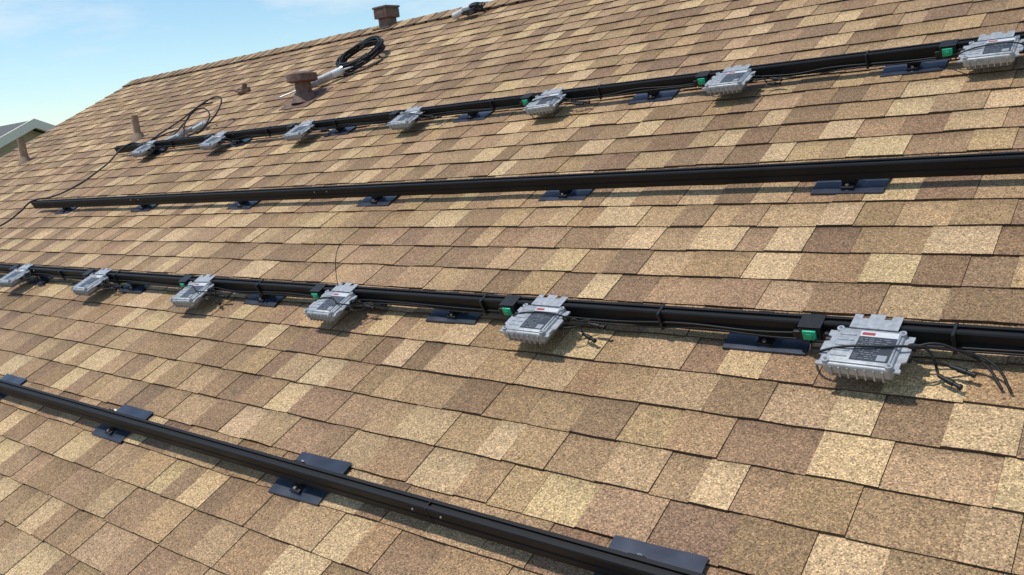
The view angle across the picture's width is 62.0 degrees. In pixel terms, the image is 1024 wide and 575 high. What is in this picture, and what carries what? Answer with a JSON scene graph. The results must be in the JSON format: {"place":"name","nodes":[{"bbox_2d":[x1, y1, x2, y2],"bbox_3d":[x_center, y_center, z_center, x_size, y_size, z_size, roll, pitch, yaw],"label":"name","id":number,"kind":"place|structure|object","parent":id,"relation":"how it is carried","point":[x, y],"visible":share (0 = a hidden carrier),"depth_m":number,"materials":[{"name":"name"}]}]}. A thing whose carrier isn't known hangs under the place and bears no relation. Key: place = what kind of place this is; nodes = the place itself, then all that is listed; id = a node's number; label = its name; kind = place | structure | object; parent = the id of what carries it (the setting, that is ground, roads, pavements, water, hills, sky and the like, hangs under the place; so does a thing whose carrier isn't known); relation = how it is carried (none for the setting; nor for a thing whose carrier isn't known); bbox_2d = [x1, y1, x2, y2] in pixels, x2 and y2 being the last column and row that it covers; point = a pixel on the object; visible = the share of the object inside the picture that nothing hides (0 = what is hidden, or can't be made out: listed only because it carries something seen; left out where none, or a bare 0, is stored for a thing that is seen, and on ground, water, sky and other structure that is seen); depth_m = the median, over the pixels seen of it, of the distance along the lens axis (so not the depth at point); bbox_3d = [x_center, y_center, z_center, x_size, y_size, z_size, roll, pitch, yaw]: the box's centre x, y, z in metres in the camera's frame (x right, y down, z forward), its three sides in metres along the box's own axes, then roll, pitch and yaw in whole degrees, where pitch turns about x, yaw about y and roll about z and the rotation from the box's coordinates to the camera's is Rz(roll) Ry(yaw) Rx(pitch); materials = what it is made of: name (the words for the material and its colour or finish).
{"place":"outdoors","nodes":[
{"label":"outdoors","id":0,"kind":"place"},
{"bbox_2d":[0,130,42,157],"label":"walls","id":1,"kind":"structure","parent":0,"point":[13,144],"depth_m":20.73,"materials":[{"name":"green"}]},
{"bbox_2d":[0,119,55,147],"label":"roof","id":2,"kind":"structure","parent":1,"relation":"on","point":[9,133],"depth_m":20.59,"materials":[{"name":"grey"}]},
{"bbox_2d":[0,0,492,125],"label":"sky","id":3,"kind":"structure","parent":0,"point":[59,58],"materials":[{"name":"blue"}]},
{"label":"walls","id":4,"kind":"object","parent":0,"visible":0},
{"bbox_3d":[3.592,-1.528,8.465,15.890,0.041,7.138,3,-9,39],"label":"roof","id":5,"kind":"object","parent":4,"relation":"on","visible":0},
{"bbox_2d":[148,96,221,141],"bbox_3d":[-2.627,-1.339,6.922,0.654,0.193,0.502,3,39,39],"label":"conduit whip","id":6,"kind":"object","parent":5,"relation":"on","point":[201,125],"visible":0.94,"depth_m":6.97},
{"bbox_2d":[122,0,528,86],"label":"ridge cap shingles","id":7,"kind":"object","parent":5,"relation":"on","point":[394,25],"visible":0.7,"depth_m":8.24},
{"bbox_2d":[372,5,399,30],"bbox_3d":[-1.129,-2.418,7.729,0.218,0.251,0.203,3,15,39],"label":"square flue vent","id":8,"kind":"object","parent":5,"relation":"on","point":[385,16],"visible":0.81,"depth_m":7.67,"materials":[{"name":"brown metal"}]},
{"bbox_2d":[0,0,1023,574],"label":"roof shingles front","id":9,"kind":"object","parent":5,"relation":"on","point":[726,462],"visible":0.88,"depth_m":2.96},
{"bbox_2d":[0,374,25,398],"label":"rail roof mount","id":10,"kind":"object","parent":9,"relation":"on","point":[13,379],"visible":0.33,"depth_m":4.04,"materials":[{"name":"metal"}]},
{"bbox_2d":[16,138,30,164],"bbox_3d":[-5.026,-1.402,8.761,0.150,0.273,0.150,3,15,39],"label":"vent pipe","id":11,"kind":"object","parent":9,"relation":"on","point":[24,156],"visible":0.91,"depth_m":8.73,"materials":[{"name":"beige paint"}]},
{"bbox_2d":[27,276,51,285],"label":"rail roof mount","id":12,"kind":"object","parent":9,"relation":"on","point":[37,281],"visible":0.36,"depth_m":5.18,"materials":[{"name":"metal"}]},
{"bbox_2d":[55,207,75,213],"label":"rail roof mount","id":13,"kind":"object","parent":9,"relation":"on","point":[64,211],"visible":0.52,"depth_m":6.40,"materials":[{"name":"metal"}]},
{"bbox_2d":[0,129,176,226],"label":"long cable","id":14,"kind":"object","parent":9,"relation":"on","point":[86,179],"visible":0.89,"depth_m":6.83,"materials":[{"name":"black rubber"}]},
{"bbox_2d":[91,404,152,443],"bbox_3d":[-1.514,0.497,3.271,0.232,0.080,0.164,4,39,39],"label":"rail roof mount","id":15,"kind":"object","parent":9,"relation":"on","point":[113,434],"visible":0.56,"depth_m":3.27,"materials":[{"name":"metal"}]},
{"bbox_2d":[118,284,148,293],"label":"rail roof mount","id":16,"kind":"object","parent":9,"relation":"on","point":[133,288],"visible":0.48,"depth_m":4.46,"materials":[{"name":"metal"}]},
{"bbox_2d":[131,115,144,142],"bbox_3d":[-3.368,-1.426,7.647,0.150,0.233,0.150,3,15,39],"label":"vent pipe","id":17,"kind":"object","parent":9,"relation":"on","point":[138,135],"visible":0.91,"depth_m":7.62,"materials":[{"name":"beige paint"}]},
{"bbox_2d":[131,204,156,212],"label":"rail roof mount","id":18,"kind":"object","parent":9,"relation":"on","point":[142,208],"visible":0.56,"depth_m":5.67,"materials":[{"name":"metal"}]},
{"bbox_2d":[145,149,164,155],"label":"rail roof mount","id":19,"kind":"object","parent":9,"relation":"on","point":[155,152],"visible":0.42,"depth_m":6.92,"materials":[{"name":"metal"}]},
{"bbox_2d":[225,138,250,146],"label":"rail roof mount","id":20,"kind":"object","parent":9,"relation":"on","point":[240,143],"visible":0.48,"depth_m":6.19,"materials":[{"name":"metal"}]},
{"bbox_2d":[226,201,257,209],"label":"rail roof mount","id":21,"kind":"object","parent":9,"relation":"on","point":[242,205],"visible":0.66,"depth_m":4.95,"materials":[{"name":"metal"}]},
{"bbox_2d":[235,83,250,94],"bbox_3d":[-2.423,-1.777,7.615,0.147,0.085,0.061,-15,30,15],"label":"roof knob fitting","id":22,"kind":"object","parent":9,"relation":"on","point":[244,88],"visible":1,"depth_m":7.59,"materials":[{"name":"brown metal"}]},
{"bbox_2d":[243,295,283,307],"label":"rail roof mount","id":23,"kind":"object","parent":9,"relation":"on","point":[266,300],"visible":0.39,"depth_m":3.74,"materials":[{"name":"metal"}]},
{"bbox_2d":[278,71,332,110],"bbox_3d":[-1.597,-1.522,6.559,0.340,0.275,0.295,3,15,39],"label":"brown roof vent","id":24,"kind":"object","parent":9,"relation":"on","point":[305,95],"visible":0.98,"depth_m":6.49,"materials":[{"name":"metal"}]},
{"bbox_2d":[277,65,352,97],"bbox_3d":[-1.534,-1.584,6.647,0.655,0.075,0.216,-25,29,-2],"label":"caulking gun","id":25,"kind":"object","parent":24,"relation":"on","point":[331,75],"visible":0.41,"depth_m":6.68,"materials":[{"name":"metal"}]},
{"bbox_2d":[268,452,351,506],"bbox_3d":[-0.620,0.546,2.549,0.232,0.080,0.164,2,38,38],"label":"rail roof mount","id":26,"kind":"object","parent":9,"relation":"on","point":[289,489],"visible":0.51,"depth_m":2.55,"materials":[{"name":"metal"}]},
{"bbox_2d":[324,126,355,136],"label":"rail roof mount","id":27,"kind":"object","parent":9,"relation":"on","point":[341,131],"visible":0.6,"depth_m":5.48,"materials":[{"name":"metal"}]},
{"bbox_2d":[333,35,385,79],"bbox_3d":[-1.223,-1.851,6.824,0.480,0.131,0.530,3,39,39],"label":"cable coil","id":28,"kind":"object","parent":9,"relation":"on","point":[377,43],"visible":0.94,"depth_m":6.76,"materials":[{"name":"black rubber"}]},
{"bbox_2d":[356,196,396,206],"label":"rail roof mount","id":29,"kind":"object","parent":9,"relation":"on","point":[375,201],"visible":0.62,"depth_m":4.23,"materials":[{"name":"metal"}]},
{"bbox_2d":[425,294,497,324],"bbox_3d":[-0.193,0.047,3.055,0.232,0.080,0.164,2,38,38],"label":"rail roof mount","id":30,"kind":"object","parent":9,"relation":"on","point":[441,316],"visible":0.37,"depth_m":3.03,"materials":[{"name":"metal"}]},
{"bbox_2d":[452,2,485,18],"bbox_3d":[-0.370,-2.245,6.894,0.352,0.085,0.210,3,39,39],"label":"tool and cord pile","id":31,"kind":"object","parent":9,"relation":"on","point":[469,9],"visible":1,"depth_m":6.80,"materials":[{"name":"white plastic"}]},
{"bbox_2d":[453,111,491,122],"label":"rail roof mount","id":32,"kind":"object","parent":9,"relation":"on","point":[475,116],"visible":0.69,"depth_m":4.76,"materials":[{"name":"metal"}]},
{"bbox_2d":[538,189,591,200],"bbox_3d":[0.231,-0.433,3.534,0.232,0.080,0.164,4,39,39],"label":"rail roof mount","id":33,"kind":"object","parent":9,"relation":"on","point":[563,195],"visible":0.45,"depth_m":3.51,"materials":[{"name":"metal"}]},
{"bbox_2d":[593,535,708,574],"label":"rail roof mount","id":34,"kind":"object","parent":9,"relation":"on","point":[686,560],"visible":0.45,"depth_m":1.87,"materials":[{"name":"metal"}]},
{"bbox_2d":[628,89,678,104],"bbox_3d":[0.679,-0.954,4.060,0.232,0.080,0.164,2,38,38],"label":"rail roof mount","id":35,"kind":"object","parent":9,"relation":"on","point":[659,96],"visible":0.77,"depth_m":4.04,"materials":[{"name":"metal"}]},
{"bbox_2d":[722,311,809,355],"bbox_3d":[0.705,0.096,2.331,0.232,0.080,0.164,3,39,39],"label":"rail roof mount","id":36,"kind":"object","parent":9,"relation":"on","point":[753,343],"visible":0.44,"depth_m":2.30,"materials":[{"name":"metal"}]},
{"bbox_2d":[810,179,888,195],"bbox_3d":[1.120,-0.383,2.813,0.232,0.080,0.164,4,39,40],"label":"rail roof mount","id":37,"kind":"object","parent":9,"relation":"on","point":[864,186],"visible":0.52,"depth_m":2.79,"materials":[{"name":"metal"}]},
{"bbox_2d":[880,59,947,76],"bbox_3d":[1.578,-0.906,3.336,0.232,0.080,0.164,3,39,38],"label":"rail roof mount","id":38,"kind":"object","parent":9,"relation":"on","point":[917,68],"visible":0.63,"depth_m":3.31,"materials":[{"name":"metal"}]},
{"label":"rail roof mount","id":39,"kind":"object","parent":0,"visible":0},
{"bbox_2d":[114,31,1023,152],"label":"solar mounting rail","id":40,"kind":"object","parent":39,"relation":"on","point":[919,51],"visible":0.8,"depth_m":4.05,"materials":[{"name":"black metal"}]},
{"bbox_2d":[130,140,166,156],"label":"microinverter","id":41,"kind":"object","parent":40,"relation":"attached to","point":[141,150],"visible":1,"depth_m":6.81,"materials":[{"name":"metal"}]},
{"bbox_2d":[198,131,239,149],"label":"microinverter","id":42,"kind":"object","parent":40,"relation":"attached to","point":[212,142],"visible":1,"depth_m":6.18,"materials":[{"name":"metal"}]},
{"bbox_2d":[282,120,328,140],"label":"microinverter","id":43,"kind":"object","parent":40,"relation":"attached to","point":[303,129],"visible":1,"depth_m":5.55,"materials":[{"name":"metal"}]},
{"bbox_2d":[386,106,441,129],"bbox_3d":[-0.600,-0.987,4.968,0.420,0.077,0.197,3,39,39],"label":"microinverter","id":44,"kind":"object","parent":40,"relation":"attached to","point":[407,119],"visible":1,"depth_m":4.92,"materials":[{"name":"metal"}]},
{"bbox_2d":[169,50,869,147],"bbox_3d":[-0.102,-0.996,4.640,6.600,0.060,0.050,3,39,39],"label":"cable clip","id":45,"kind":"object","parent":40,"relation":"attached to","point":[599,92],"visible":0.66,"depth_m":4.61,"materials":[{"name":"black plastic"}]},
{"bbox_2d":[155,57,940,148],"bbox_3d":[-0.154,-0.975,4.674,7.652,0.035,0.012,3,39,39],"label":"trunk cable","id":46,"kind":"object","parent":40,"relation":"attached to","point":[904,61],"visible":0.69,"depth_m":4.05,"materials":[{"name":"black rubber"}]},
{"bbox_2d":[519,88,589,115],"bbox_3d":[0.192,-0.942,4.328,0.447,0.080,0.201,3,39,39],"label":"microinverter","id":47,"kind":"object","parent":40,"relation":"attached to","point":[550,101],"visible":1,"depth_m":4.29,"materials":[{"name":"metal"}]},
{"bbox_2d":[693,64,782,95],"bbox_3d":[0.966,-0.894,3.710,0.422,0.083,0.198,3,39,39],"label":"microinverter","id":48,"kind":"object","parent":40,"relation":"attached to","point":[730,81],"visible":1,"depth_m":3.67,"materials":[{"name":"metal"}]},
{"bbox_2d":[934,30,1023,69],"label":"microinverter","id":49,"kind":"object","parent":40,"relation":"attached to","point":[993,52],"visible":1,"depth_m":3.06,"materials":[{"name":"metal"}]},
{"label":"rail roof mount","id":50,"kind":"object","parent":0,"visible":0},
{"bbox_2d":[31,151,1023,208],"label":"solar mounting rail","id":51,"kind":"object","parent":50,"relation":"on","point":[998,163],"visible":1,"depth_m":3.26,"materials":[{"name":"black metal"}]},
{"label":"rail roof mount","id":52,"kind":"object","parent":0,"visible":0},
{"bbox_2d":[0,263,1023,356],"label":"solar mounting rail","id":53,"kind":"object","parent":52,"relation":"on","point":[991,337],"visible":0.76,"depth_m":2.55,"materials":[{"name":"black metal"}]},
{"bbox_2d":[0,264,41,286],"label":"microinverter","id":54,"kind":"object","parent":53,"relation":"attached to","point":[14,277],"visible":1,"depth_m":5.15,"materials":[{"name":"metal"}]},
{"bbox_2d":[71,268,122,295],"bbox_3d":[-2.234,-0.022,4.577,0.420,0.076,0.198,3,39,39],"label":"microinverter","id":55,"kind":"object","parent":53,"relation":"attached to","point":[90,284],"visible":1,"depth_m":4.53,"materials":[{"name":"metal"}]},
{"bbox_2d":[169,274,229,307],"bbox_3d":[-1.461,0.023,3.953,0.410,0.088,0.201,3,39,39],"label":"microinverter","id":56,"kind":"object","parent":53,"relation":"attached to","point":[197,291],"visible":1,"depth_m":3.90,"materials":[{"name":"metal"}]},
{"bbox_2d":[302,283,386,322],"bbox_3d":[-0.678,0.062,3.318,0.426,0.079,0.198,3,39,39],"label":"microinverter","id":57,"kind":"object","parent":53,"relation":"attached to","point":[330,306],"visible":1,"depth_m":3.28,"materials":[{"name":"metal"}]},
{"bbox_2d":[335,243,340,285],"bbox_3d":[-0.681,-0.090,3.341,0.010,0.177,0.086,-14,14,-34],"label":"tie wire","id":58,"kind":"object","parent":57,"relation":"attached to","point":[335,264],"visible":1,"depth_m":3.37,"materials":[{"name":"metal"}]},
{"bbox_2d":[0,271,1023,355],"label":"trunk cable","id":59,"kind":"object","parent":53,"relation":"attached to","point":[987,350],"visible":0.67,"depth_m":2.59,"materials":[{"name":"black rubber"}]},
{"bbox_2d":[498,295,605,344],"bbox_3d":[0.100,0.108,2.692,0.426,0.087,0.200,3,39,39],"label":"microinverter","id":60,"kind":"object","parent":53,"relation":"attached to","point":[541,323],"visible":1,"depth_m":2.66,"materials":[{"name":"metal"}]},
{"bbox_2d":[793,313,1012,393],"bbox_3d":[0.912,0.157,2.040,0.511,0.096,0.199,3,39,39],"label":"microinverter","id":61,"kind":"object","parent":53,"relation":"attached to","point":[874,354],"visible":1,"depth_m":2.03,"materials":[{"name":"metal"}]},
{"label":"rail roof mount","id":62,"kind":"object","parent":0,"visible":0},
{"bbox_2d":[0,379,704,574],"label":"solar mounting rail","id":63,"kind":"object","parent":62,"relation":"on","point":[595,558],"visible":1,"depth_m":2.25,"materials":[{"name":"black metal"}]}
]}

